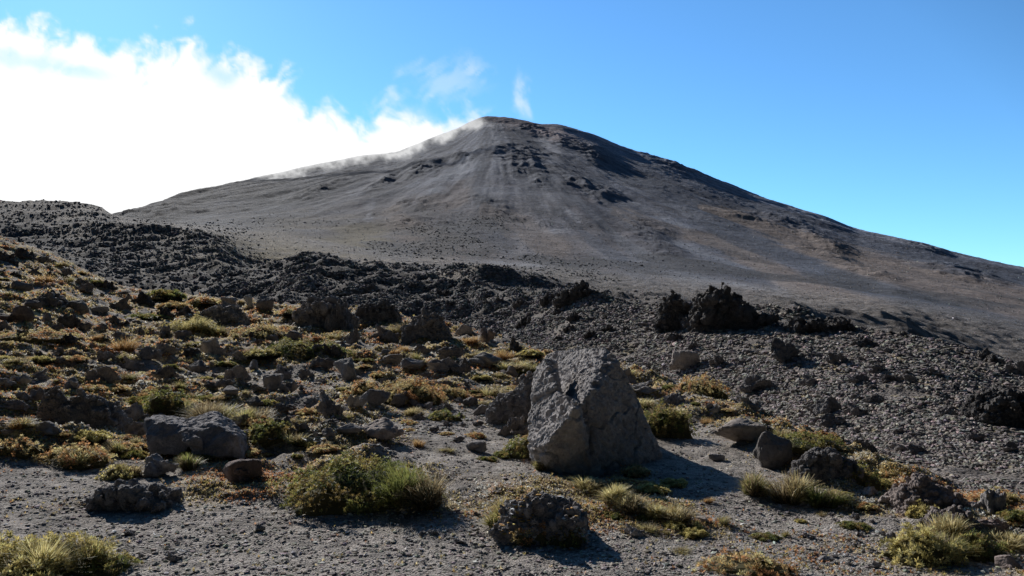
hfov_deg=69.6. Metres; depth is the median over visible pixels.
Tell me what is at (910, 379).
rock
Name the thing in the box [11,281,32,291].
rock
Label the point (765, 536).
cushion plant
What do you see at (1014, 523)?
cushion plant
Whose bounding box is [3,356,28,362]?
grass tussock
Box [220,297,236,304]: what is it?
rock
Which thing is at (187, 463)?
grass tussock
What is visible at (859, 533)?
rock
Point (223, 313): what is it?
rock
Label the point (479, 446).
rock
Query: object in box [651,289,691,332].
rock
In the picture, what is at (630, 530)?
rock
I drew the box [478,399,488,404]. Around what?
grass tussock
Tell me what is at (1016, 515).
cushion plant
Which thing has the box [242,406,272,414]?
grass tussock
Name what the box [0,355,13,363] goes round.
cushion plant
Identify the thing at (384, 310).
rock
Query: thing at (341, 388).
cushion plant
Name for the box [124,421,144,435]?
rock
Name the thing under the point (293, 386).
rock
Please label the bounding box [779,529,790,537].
grass tussock
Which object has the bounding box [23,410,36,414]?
cushion plant
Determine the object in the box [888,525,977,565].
grass tussock
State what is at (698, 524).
grass tussock
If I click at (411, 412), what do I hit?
grass tussock
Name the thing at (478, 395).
cushion plant
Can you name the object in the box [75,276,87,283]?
rock
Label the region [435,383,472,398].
shrub
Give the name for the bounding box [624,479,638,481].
cushion plant
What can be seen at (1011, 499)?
shrub
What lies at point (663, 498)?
grass tussock
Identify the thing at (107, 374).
rock
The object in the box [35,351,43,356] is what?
rock
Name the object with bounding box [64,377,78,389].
rock
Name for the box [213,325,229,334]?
grass tussock
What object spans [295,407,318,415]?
cushion plant
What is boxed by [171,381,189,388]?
grass tussock
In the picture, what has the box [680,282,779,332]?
boulder
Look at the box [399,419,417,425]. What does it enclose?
cushion plant
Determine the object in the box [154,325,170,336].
rock
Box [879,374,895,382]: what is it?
rock
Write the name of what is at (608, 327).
rock
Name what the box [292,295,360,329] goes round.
boulder
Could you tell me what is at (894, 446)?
rock
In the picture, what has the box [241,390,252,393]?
grass tussock
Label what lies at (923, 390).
rock
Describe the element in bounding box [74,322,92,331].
rock
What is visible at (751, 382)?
rock
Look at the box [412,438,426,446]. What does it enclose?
grass tussock
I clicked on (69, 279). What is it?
grass tussock
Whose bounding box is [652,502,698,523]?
grass tussock
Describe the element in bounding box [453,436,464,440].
rock
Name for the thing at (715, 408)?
rock
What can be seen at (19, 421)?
grass tussock
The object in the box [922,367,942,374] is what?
rock
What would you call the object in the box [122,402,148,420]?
rock
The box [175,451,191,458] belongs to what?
cushion plant
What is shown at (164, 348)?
rock
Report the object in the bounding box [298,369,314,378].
rock
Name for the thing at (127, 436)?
cushion plant
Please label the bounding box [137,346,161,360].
rock
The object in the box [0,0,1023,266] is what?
sky
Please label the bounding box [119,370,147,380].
grass tussock
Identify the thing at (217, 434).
boulder
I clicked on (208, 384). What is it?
rock
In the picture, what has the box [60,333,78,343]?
rock
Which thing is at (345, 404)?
slope stones
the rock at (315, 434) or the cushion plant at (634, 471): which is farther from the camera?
the rock at (315, 434)
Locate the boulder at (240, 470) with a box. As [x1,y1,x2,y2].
[222,459,262,482]
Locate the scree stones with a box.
[508,288,1023,502]
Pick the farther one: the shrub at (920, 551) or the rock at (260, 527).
the rock at (260, 527)
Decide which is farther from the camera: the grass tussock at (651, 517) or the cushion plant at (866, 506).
the cushion plant at (866, 506)
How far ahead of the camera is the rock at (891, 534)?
5.41 m
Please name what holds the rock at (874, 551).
on the ground at (692, 474)
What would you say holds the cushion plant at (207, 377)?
on the ground at (692, 474)
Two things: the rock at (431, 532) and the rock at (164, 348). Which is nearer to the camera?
the rock at (431, 532)
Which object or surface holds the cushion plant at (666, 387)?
on the ground at (692, 474)
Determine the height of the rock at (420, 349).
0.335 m
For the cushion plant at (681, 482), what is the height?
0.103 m
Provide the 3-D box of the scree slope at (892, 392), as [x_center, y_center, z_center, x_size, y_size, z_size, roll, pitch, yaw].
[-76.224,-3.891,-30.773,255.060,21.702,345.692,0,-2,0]
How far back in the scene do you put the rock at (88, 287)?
32.05 m
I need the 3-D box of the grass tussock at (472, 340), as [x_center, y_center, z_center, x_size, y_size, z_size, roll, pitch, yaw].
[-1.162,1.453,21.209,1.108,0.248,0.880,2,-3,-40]
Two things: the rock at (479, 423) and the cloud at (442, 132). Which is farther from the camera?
the cloud at (442, 132)
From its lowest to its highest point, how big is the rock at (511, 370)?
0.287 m
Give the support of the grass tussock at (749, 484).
on the ground at (692, 474)
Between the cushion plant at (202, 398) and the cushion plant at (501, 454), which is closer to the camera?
the cushion plant at (501, 454)
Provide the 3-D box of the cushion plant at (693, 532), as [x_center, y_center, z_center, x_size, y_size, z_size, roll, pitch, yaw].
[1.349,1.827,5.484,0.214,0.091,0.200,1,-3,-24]
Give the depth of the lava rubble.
86.27 m
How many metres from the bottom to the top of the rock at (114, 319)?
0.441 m
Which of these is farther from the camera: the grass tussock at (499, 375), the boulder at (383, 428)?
the grass tussock at (499, 375)
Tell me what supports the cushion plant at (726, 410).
on the ground at (692, 474)
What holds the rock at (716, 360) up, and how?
on the scree slope at (892, 392)
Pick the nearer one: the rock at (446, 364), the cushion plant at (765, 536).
the cushion plant at (765, 536)
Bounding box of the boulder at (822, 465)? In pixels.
[787,447,869,486]
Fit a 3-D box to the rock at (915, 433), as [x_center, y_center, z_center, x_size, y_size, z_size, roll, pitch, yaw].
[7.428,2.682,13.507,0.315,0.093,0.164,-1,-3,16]
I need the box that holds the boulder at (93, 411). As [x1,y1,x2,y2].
[55,388,132,431]
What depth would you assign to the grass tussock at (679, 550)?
5.09 m
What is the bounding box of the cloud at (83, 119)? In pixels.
[0,13,456,213]
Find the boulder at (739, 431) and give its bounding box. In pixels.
[713,418,766,444]
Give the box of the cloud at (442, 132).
[244,120,480,176]
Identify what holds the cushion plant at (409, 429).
on the ground at (692, 474)
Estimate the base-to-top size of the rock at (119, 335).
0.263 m
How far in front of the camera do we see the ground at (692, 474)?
6.41 m
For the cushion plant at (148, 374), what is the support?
on the ground at (692, 474)
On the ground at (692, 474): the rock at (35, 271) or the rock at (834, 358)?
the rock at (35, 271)
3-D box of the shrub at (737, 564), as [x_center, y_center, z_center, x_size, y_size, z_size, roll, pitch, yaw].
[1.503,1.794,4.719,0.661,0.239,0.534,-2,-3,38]
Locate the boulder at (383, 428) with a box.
[361,417,403,440]
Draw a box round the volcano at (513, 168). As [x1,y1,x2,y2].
[113,116,1023,319]
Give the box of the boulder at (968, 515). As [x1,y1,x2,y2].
[917,504,989,535]
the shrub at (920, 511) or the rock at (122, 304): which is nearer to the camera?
the shrub at (920, 511)
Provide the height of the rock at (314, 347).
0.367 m
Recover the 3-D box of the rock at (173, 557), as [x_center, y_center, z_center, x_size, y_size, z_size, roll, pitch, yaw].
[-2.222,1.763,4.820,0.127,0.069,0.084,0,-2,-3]
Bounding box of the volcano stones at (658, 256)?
[245,210,1023,342]
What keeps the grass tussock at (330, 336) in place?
on the ground at (692, 474)
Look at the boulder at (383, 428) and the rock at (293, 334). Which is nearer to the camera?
the boulder at (383, 428)
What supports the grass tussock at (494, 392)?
on the ground at (692, 474)
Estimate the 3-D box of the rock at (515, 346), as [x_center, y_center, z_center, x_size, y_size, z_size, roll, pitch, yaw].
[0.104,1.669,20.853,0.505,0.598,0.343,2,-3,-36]
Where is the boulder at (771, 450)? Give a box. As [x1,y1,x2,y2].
[753,431,791,467]
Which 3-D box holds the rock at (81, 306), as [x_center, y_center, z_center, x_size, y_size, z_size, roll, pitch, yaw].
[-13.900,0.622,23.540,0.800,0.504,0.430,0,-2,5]
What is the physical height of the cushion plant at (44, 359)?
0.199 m
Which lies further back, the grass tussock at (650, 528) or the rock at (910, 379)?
the rock at (910, 379)
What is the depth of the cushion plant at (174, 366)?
14.20 m
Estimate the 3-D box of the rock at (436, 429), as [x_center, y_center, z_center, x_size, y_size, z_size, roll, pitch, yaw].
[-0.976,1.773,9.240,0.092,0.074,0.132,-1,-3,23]
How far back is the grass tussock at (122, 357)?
15.37 m
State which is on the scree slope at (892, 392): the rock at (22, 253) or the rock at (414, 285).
the rock at (414, 285)
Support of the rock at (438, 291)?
on the scree slope at (892, 392)
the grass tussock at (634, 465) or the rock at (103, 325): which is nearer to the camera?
the grass tussock at (634, 465)
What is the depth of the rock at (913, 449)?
12.57 m
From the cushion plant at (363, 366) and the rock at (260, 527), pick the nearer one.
the rock at (260, 527)
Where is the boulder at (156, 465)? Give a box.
[143,453,178,477]
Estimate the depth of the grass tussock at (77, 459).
6.99 m
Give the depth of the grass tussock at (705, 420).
10.45 m
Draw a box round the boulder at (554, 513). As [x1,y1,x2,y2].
[488,489,590,546]
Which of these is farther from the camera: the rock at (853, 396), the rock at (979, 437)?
the rock at (853, 396)
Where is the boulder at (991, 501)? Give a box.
[969,488,1006,513]
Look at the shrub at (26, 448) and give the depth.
7.09 m
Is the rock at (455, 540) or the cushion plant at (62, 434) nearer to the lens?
the rock at (455, 540)
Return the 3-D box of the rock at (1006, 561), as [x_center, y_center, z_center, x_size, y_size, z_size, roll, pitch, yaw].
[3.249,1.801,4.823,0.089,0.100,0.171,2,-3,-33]
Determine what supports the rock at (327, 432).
on the ground at (692, 474)
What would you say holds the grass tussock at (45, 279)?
on the ground at (692, 474)
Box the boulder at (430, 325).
[400,308,452,343]
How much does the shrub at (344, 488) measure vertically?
0.705 m
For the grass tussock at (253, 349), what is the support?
on the ground at (692, 474)
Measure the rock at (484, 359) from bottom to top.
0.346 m
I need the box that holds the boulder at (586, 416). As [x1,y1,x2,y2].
[527,347,662,477]
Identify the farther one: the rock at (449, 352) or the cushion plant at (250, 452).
the rock at (449, 352)
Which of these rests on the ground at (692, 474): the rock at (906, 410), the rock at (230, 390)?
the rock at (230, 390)
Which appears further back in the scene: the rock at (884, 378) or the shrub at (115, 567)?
the rock at (884, 378)
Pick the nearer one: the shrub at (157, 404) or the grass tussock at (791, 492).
the grass tussock at (791, 492)
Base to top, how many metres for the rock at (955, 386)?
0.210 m
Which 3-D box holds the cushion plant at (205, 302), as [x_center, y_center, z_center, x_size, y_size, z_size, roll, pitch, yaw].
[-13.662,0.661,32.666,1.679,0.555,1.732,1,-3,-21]
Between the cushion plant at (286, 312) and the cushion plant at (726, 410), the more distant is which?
the cushion plant at (286, 312)
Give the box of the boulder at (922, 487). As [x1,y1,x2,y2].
[884,472,969,516]
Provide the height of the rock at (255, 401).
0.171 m
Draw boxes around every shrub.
[0,326,92,343]
[0,434,45,458]
[0,529,132,575]
[25,437,118,469]
[68,549,143,575]
[94,463,139,480]
[138,384,191,416]
[159,309,221,336]
[228,321,289,340]
[244,417,300,447]
[262,446,446,515]
[263,336,356,360]
[339,372,378,400]
[379,374,449,406]
[425,408,465,421]
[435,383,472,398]
[502,432,529,458]
[510,522,550,547]
[543,527,586,549]
[644,397,699,438]
[666,371,732,399]
[688,547,808,575]
[779,431,848,453]
[843,456,887,490]
[875,522,969,570]
[905,499,938,518]
[955,527,1016,562]
[967,486,1023,506]
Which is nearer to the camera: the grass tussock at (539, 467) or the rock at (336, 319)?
the grass tussock at (539, 467)
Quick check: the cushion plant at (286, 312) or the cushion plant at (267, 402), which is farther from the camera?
the cushion plant at (286, 312)
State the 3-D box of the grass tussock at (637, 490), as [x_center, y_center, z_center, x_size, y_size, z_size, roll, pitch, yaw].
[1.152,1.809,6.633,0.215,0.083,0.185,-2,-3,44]
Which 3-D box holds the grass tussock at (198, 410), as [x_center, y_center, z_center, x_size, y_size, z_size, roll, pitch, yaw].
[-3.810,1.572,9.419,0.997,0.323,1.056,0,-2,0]
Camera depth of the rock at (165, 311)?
26.63 m
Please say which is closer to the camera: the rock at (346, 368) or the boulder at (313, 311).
the rock at (346, 368)
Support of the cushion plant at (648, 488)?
on the ground at (692, 474)
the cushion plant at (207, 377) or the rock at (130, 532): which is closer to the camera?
the rock at (130, 532)
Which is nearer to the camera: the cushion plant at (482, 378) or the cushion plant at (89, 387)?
the cushion plant at (89, 387)
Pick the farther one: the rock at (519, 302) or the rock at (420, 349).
the rock at (519, 302)
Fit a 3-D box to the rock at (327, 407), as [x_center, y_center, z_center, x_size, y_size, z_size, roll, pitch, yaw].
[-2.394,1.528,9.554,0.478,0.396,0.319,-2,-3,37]
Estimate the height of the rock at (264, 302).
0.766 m
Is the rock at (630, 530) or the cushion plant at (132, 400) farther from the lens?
the cushion plant at (132, 400)
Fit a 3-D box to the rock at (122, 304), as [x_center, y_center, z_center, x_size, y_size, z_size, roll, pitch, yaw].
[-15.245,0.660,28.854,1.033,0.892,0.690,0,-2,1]
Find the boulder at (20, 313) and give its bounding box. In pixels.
[0,305,41,321]
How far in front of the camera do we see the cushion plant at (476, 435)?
9.12 m
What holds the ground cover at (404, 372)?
on the ground at (692, 474)
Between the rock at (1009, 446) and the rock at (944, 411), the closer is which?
the rock at (1009, 446)
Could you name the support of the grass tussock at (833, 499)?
on the ground at (692, 474)
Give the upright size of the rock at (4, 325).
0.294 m
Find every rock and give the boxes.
[0,251,18,265]
[0,320,13,331]
[0,374,31,387]
[0,399,30,410]
[0,429,14,434]
[10,271,21,275]
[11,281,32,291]
[13,248,35,259]
[15,388,45,400]
[16,329,28,334]
[24,299,41,308]
[26,267,41,274]
[30,368,50,381]
[32,290,70,307]
[32,421,61,434]
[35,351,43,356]
[35,386,68,421]
[36,256,50,262]
[42,312,51,321]
[45,270,63,281]
[47,323,64,331]
[49,356,78,367]
[51,347,64,355]
[57,314,80,327]
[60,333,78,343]
[61,267,73,274]
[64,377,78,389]
[67,300,89,314]
[68,350,80,354]
[74,282,95,292]
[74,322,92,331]
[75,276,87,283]
[81,478,183,511]
[85,366,121,383]
[91,306,108,312]
[95,280,117,290]
[97,323,108,328]
[97,351,120,361]
[108,315,122,326]
[109,293,133,311]
[111,332,131,338]
[120,356,144,370]
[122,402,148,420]
[123,529,137,536]
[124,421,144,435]
[131,291,155,306]
[134,327,143,334]
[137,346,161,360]
[151,365,178,378]
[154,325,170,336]
[156,343,179,354]
[157,306,175,317]
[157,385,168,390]
[164,552,182,561]
[174,330,191,337]
[175,306,193,317]
[179,347,200,356]
[187,360,209,372]
[198,301,249,324]
[199,337,229,357]
[204,380,217,388]
[215,378,234,387]
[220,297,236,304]
[222,385,238,394]
[224,365,251,382]
[229,414,249,425]
[232,351,247,360]
[243,294,252,307]
[245,331,254,337]
[246,396,263,407]
[247,384,266,392]
[249,360,258,369]
[255,524,265,530]
[256,295,273,310]
[262,373,283,390]
[264,335,278,340]
[271,415,293,427]
[272,403,296,411]
[273,364,291,379]
[278,380,298,391]
[283,330,302,340]
[287,422,309,433]
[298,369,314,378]
[305,343,325,355]
[310,357,334,368]
[311,430,322,436]
[315,377,327,383]
[316,390,343,416]
[321,419,339,423]
[322,344,346,357]
[322,427,334,436]
[324,299,351,332]
[333,358,356,381]
[336,423,362,433]
[344,328,359,343]
[345,394,366,407]
[355,299,401,322]
[360,389,390,410]
[362,283,378,290]
[368,324,399,342]
[380,378,386,384]
[381,349,390,354]
[382,354,402,364]
[390,391,422,407]
[399,358,425,369]
[408,282,417,287]
[412,412,425,419]
[414,344,431,354]
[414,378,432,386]
[416,402,432,409]
[420,372,431,376]
[426,357,458,372]
[427,530,437,534]
[429,403,453,413]
[429,426,439,431]
[435,289,442,294]
[437,345,464,359]
[440,380,451,386]
[443,421,452,426]
[450,363,471,373]
[451,538,466,542]
[453,396,477,405]
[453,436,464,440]
[454,357,467,364]
[455,324,471,334]
[466,440,487,452]
[469,352,501,366]
[472,404,488,414]
[473,421,483,425]
[480,327,495,343]
[485,371,533,424]
[497,415,528,435]
[500,365,517,376]
[508,337,522,351]
[512,297,527,307]
[515,316,531,328]
[539,292,554,305]
[550,307,562,314]
[552,279,590,308]
[562,323,576,332]
[565,311,582,321]
[582,329,597,338]
[599,324,615,331]
[620,326,630,330]
[622,523,644,536]
[624,368,637,384]
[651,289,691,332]
[659,393,683,403]
[663,331,681,340]
[669,350,699,369]
[687,341,697,349]
[696,516,708,521]
[706,403,720,412]
[708,453,724,460]
[709,355,723,366]
[737,396,761,410]
[739,373,778,392]
[781,316,856,333]
[798,374,823,385]
[799,532,815,538]
[803,396,842,414]
[817,555,833,561]
[819,413,846,427]
[825,352,849,363]
[842,401,868,415]
[847,374,869,382]
[847,512,859,518]
[850,336,877,346]
[850,394,864,398]
[855,439,877,452]
[856,531,863,536]
[857,486,877,495]
[863,394,883,402]
[864,560,881,567]
[865,384,876,388]
[870,548,881,553]
[871,363,883,372]
[877,346,893,351]
[878,495,890,503]
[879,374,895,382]
[879,531,895,538]
[888,442,907,450]
[892,428,903,433]
[895,374,917,383]
[899,330,908,336]
[902,409,912,413]
[907,444,925,453]
[908,432,924,435]
[919,389,930,392]
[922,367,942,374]
[938,405,957,416]
[950,382,959,389]
[964,432,986,441]
[975,348,989,357]
[978,518,1009,533]
[983,353,1005,363]
[994,555,1022,568]
[1002,441,1017,451]
[1003,361,1023,374]
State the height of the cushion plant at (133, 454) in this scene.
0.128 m
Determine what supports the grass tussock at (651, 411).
on the ground at (692, 474)
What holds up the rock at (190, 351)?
on the ground at (692, 474)
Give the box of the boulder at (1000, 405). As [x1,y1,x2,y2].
[957,385,1023,428]
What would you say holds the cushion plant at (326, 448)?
on the ground at (692, 474)
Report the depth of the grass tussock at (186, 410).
9.64 m
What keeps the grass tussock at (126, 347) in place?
on the ground at (692, 474)
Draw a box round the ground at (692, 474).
[0,236,1023,575]
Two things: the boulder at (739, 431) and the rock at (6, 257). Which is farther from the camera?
the rock at (6, 257)
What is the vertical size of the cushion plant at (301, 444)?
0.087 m
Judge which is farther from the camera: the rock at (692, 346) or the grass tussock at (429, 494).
the rock at (692, 346)
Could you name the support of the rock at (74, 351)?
on the ground at (692, 474)
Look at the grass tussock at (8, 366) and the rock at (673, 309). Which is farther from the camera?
the rock at (673, 309)
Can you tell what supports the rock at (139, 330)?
on the ground at (692, 474)
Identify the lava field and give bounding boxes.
[0,200,1023,361]
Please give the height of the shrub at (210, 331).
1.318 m
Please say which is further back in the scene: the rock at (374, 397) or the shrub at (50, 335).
the shrub at (50, 335)
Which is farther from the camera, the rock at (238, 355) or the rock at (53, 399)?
the rock at (238, 355)
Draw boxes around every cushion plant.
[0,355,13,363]
[22,435,37,439]
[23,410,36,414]
[28,355,55,364]
[37,442,57,449]
[54,432,73,437]
[64,355,90,363]
[73,429,113,444]
[75,383,108,391]
[90,280,102,284]
[102,383,132,393]
[111,441,146,453]
[119,434,136,439]
[119,449,147,459]
[124,313,174,320]
[125,395,152,404]
[137,370,154,376]
[141,386,162,393]
[147,288,186,301]
[151,296,164,301]
[154,300,192,310]
[164,364,178,368]
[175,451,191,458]
[181,398,205,406]
[185,297,221,307]
[189,341,200,346]
[191,454,218,461]
[193,394,215,403]
[198,376,213,380]
[209,361,238,366]
[210,395,229,399]
[236,415,273,428]
[243,348,280,359]
[245,447,262,457]
[260,399,278,406]
[260,452,273,456]
[274,307,298,318]
[291,454,304,458]
[292,440,307,446]
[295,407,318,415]
[304,440,317,447]
[306,443,340,453]
[334,387,347,390]
[357,364,370,368]
[361,358,374,362]
[369,370,387,379]
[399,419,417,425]
[403,428,415,431]
[438,431,454,435]
[464,431,485,438]
[466,390,480,393]
[471,393,484,396]
[472,374,492,381]
[476,456,497,461]
[493,449,510,458]
[516,349,545,358]
[602,511,623,519]
[621,465,650,477]
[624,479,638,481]
[636,480,655,485]
[639,482,671,494]
[640,403,654,410]
[659,477,688,488]
[661,384,674,389]
[661,519,686,529]
[678,526,710,538]
[721,408,733,412]
[749,531,782,541]
[793,519,808,523]
[834,520,873,530]
[854,501,879,510]
[878,478,891,486]
[996,509,1023,522]
[1007,520,1023,526]
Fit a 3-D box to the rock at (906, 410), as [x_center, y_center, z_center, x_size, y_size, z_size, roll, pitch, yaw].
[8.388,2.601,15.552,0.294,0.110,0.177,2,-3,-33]
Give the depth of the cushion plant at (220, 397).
11.04 m
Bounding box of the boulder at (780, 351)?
[770,338,800,361]
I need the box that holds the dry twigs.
[157,544,209,559]
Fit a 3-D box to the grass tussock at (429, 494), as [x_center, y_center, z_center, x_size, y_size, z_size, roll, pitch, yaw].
[-0.782,1.594,5.977,0.790,0.383,0.863,1,-3,-24]
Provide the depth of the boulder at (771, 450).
7.97 m
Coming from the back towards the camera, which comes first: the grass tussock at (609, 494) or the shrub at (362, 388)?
the shrub at (362, 388)
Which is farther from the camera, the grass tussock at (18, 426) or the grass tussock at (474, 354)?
the grass tussock at (474, 354)
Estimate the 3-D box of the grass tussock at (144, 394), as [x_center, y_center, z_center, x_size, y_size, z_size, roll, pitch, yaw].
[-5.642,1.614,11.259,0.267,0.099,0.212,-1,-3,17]
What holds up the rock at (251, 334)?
on the ground at (692, 474)
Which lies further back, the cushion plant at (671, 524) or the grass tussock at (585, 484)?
the grass tussock at (585, 484)
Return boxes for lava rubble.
[0,199,723,377]
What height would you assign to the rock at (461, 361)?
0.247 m
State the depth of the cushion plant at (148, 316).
26.05 m
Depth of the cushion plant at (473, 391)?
12.59 m
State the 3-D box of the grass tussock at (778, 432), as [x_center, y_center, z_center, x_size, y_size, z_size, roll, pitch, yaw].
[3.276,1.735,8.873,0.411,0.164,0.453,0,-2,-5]
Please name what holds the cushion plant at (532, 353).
on the ground at (692, 474)
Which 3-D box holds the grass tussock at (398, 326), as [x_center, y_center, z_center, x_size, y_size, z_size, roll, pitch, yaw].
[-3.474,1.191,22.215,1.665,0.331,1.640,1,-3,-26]
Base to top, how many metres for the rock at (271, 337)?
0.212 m
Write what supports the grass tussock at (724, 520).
on the ground at (692, 474)
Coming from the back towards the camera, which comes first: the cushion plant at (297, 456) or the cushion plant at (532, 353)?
the cushion plant at (532, 353)
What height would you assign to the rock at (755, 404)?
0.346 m
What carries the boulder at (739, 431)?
on the ground at (692, 474)
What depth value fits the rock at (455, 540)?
5.17 m
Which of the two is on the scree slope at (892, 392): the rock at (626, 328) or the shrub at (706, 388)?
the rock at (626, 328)
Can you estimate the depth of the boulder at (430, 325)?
20.84 m
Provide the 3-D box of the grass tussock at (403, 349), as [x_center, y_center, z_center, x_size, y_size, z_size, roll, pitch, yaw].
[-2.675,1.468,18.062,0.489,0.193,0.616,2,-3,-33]
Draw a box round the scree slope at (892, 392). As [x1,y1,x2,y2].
[70,252,1023,499]
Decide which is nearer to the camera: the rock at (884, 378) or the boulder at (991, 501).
the boulder at (991, 501)
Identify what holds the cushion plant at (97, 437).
on the ground at (692, 474)
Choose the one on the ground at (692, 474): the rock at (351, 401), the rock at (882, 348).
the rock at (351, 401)
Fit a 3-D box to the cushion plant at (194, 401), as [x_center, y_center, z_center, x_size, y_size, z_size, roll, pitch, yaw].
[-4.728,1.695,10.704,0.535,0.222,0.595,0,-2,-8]
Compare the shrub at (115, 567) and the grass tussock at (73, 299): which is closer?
the shrub at (115, 567)
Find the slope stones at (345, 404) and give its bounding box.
[0,240,815,434]
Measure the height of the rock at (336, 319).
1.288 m
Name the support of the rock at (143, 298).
on the ground at (692, 474)
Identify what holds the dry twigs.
on the ground at (692, 474)
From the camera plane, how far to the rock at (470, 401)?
11.47 m
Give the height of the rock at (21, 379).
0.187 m
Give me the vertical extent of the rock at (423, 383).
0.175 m
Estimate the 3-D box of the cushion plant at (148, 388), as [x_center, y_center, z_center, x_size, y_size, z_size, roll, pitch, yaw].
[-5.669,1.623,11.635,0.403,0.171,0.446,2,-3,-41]
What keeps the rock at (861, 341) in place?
on the scree slope at (892, 392)
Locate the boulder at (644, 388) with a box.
[631,380,657,393]
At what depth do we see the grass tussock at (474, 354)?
18.61 m
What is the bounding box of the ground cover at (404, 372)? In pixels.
[0,236,1023,574]
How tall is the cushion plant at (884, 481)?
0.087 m
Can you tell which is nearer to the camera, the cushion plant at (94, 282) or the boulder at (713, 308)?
the boulder at (713, 308)
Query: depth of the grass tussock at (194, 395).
11.45 m
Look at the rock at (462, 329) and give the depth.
23.80 m
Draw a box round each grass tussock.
[0,358,15,364]
[0,535,99,575]
[1,290,19,294]
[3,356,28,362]
[3,363,15,367]
[4,415,38,424]
[9,418,33,429]
[22,423,37,427]
[28,273,59,281]
[53,262,74,265]
[54,448,99,467]
[57,535,128,567]
[63,276,77,281]
[65,295,91,301]
[90,334,103,338]
[100,438,128,452]
[104,336,143,350]
[108,461,144,476]
[115,353,133,359]
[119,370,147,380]
[128,435,144,442]
[134,391,148,396]
[165,399,215,417]
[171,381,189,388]
[173,318,217,331]
[174,452,206,470]
[179,390,200,398]
[179,399,252,418]
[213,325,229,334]
[224,406,274,420]
[241,346,257,353]
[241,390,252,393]
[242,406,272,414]
[280,430,312,443]
[291,417,303,422]
[324,332,347,338]
[367,459,457,511]
[376,322,404,332]
[389,348,401,353]
[396,344,411,351]
[399,406,428,416]
[406,351,422,359]
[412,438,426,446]
[436,447,460,451]
[459,335,479,342]
[463,350,489,357]
[473,384,506,396]
[473,495,509,528]
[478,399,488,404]
[490,373,503,376]
[493,349,516,358]
[495,361,532,370]
[523,363,537,372]
[530,460,549,470]
[563,474,612,491]
[590,483,642,504]
[611,492,655,514]
[613,475,626,481]
[624,463,647,467]
[630,520,663,532]
[632,485,646,493]
[636,501,670,516]
[638,398,669,406]
[638,511,664,520]
[646,406,691,419]
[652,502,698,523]
[657,495,674,500]
[661,529,673,534]
[670,544,694,554]
[682,507,696,514]
[686,519,705,529]
[699,416,713,423]
[702,496,715,502]
[717,515,733,525]
[730,470,779,496]
[755,467,826,505]
[772,427,793,438]
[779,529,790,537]
[800,484,861,507]
[884,535,907,550]
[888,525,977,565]
[900,511,980,540]
[976,527,1023,550]
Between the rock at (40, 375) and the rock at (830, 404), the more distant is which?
the rock at (830, 404)
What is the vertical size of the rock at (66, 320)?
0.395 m
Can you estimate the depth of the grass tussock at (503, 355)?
17.84 m
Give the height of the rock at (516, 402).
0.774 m
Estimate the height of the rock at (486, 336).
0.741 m
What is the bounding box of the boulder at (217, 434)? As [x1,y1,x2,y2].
[143,411,248,458]
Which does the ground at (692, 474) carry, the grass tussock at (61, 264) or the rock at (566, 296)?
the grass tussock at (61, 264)
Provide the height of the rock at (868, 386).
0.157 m
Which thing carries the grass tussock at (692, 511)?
on the ground at (692, 474)
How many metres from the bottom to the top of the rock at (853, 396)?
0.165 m
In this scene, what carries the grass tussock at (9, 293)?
on the ground at (692, 474)
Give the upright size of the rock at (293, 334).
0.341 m
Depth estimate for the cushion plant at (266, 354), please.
15.88 m
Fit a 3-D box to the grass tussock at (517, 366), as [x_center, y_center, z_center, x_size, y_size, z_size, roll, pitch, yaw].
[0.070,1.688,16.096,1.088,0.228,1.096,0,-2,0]
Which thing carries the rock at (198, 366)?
on the ground at (692, 474)
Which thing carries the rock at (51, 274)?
on the ground at (692, 474)
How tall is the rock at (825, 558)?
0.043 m
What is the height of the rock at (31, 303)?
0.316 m
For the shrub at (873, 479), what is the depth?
6.87 m
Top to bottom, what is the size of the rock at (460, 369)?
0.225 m
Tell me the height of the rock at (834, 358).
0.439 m
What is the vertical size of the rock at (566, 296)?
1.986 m
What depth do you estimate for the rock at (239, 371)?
12.56 m
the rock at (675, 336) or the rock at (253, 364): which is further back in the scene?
the rock at (675, 336)
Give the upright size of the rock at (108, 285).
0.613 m
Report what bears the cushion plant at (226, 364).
on the ground at (692, 474)
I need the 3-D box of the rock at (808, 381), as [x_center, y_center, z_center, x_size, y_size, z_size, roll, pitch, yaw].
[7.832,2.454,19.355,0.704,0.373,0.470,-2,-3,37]
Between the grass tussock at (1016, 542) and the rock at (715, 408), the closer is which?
the grass tussock at (1016, 542)
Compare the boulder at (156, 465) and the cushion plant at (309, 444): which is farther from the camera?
the cushion plant at (309, 444)
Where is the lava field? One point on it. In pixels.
(893, 312)
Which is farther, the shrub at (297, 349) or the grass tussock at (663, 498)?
the shrub at (297, 349)
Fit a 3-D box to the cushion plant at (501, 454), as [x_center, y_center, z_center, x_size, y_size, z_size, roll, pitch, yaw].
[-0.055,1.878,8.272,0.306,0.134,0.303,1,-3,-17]
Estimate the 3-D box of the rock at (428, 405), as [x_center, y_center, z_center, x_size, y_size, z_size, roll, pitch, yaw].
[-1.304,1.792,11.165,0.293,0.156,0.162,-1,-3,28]
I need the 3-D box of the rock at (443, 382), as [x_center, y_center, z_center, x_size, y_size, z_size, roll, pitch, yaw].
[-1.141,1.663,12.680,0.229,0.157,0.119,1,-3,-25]
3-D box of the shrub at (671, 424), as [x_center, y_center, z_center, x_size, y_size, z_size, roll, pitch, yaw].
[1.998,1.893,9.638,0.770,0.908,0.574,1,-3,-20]
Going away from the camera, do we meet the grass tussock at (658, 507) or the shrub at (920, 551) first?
the shrub at (920, 551)
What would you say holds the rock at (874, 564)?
on the ground at (692, 474)
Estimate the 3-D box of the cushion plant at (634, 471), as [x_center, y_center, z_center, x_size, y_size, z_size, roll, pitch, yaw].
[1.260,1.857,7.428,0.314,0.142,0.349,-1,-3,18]
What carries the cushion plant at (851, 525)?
on the ground at (692, 474)

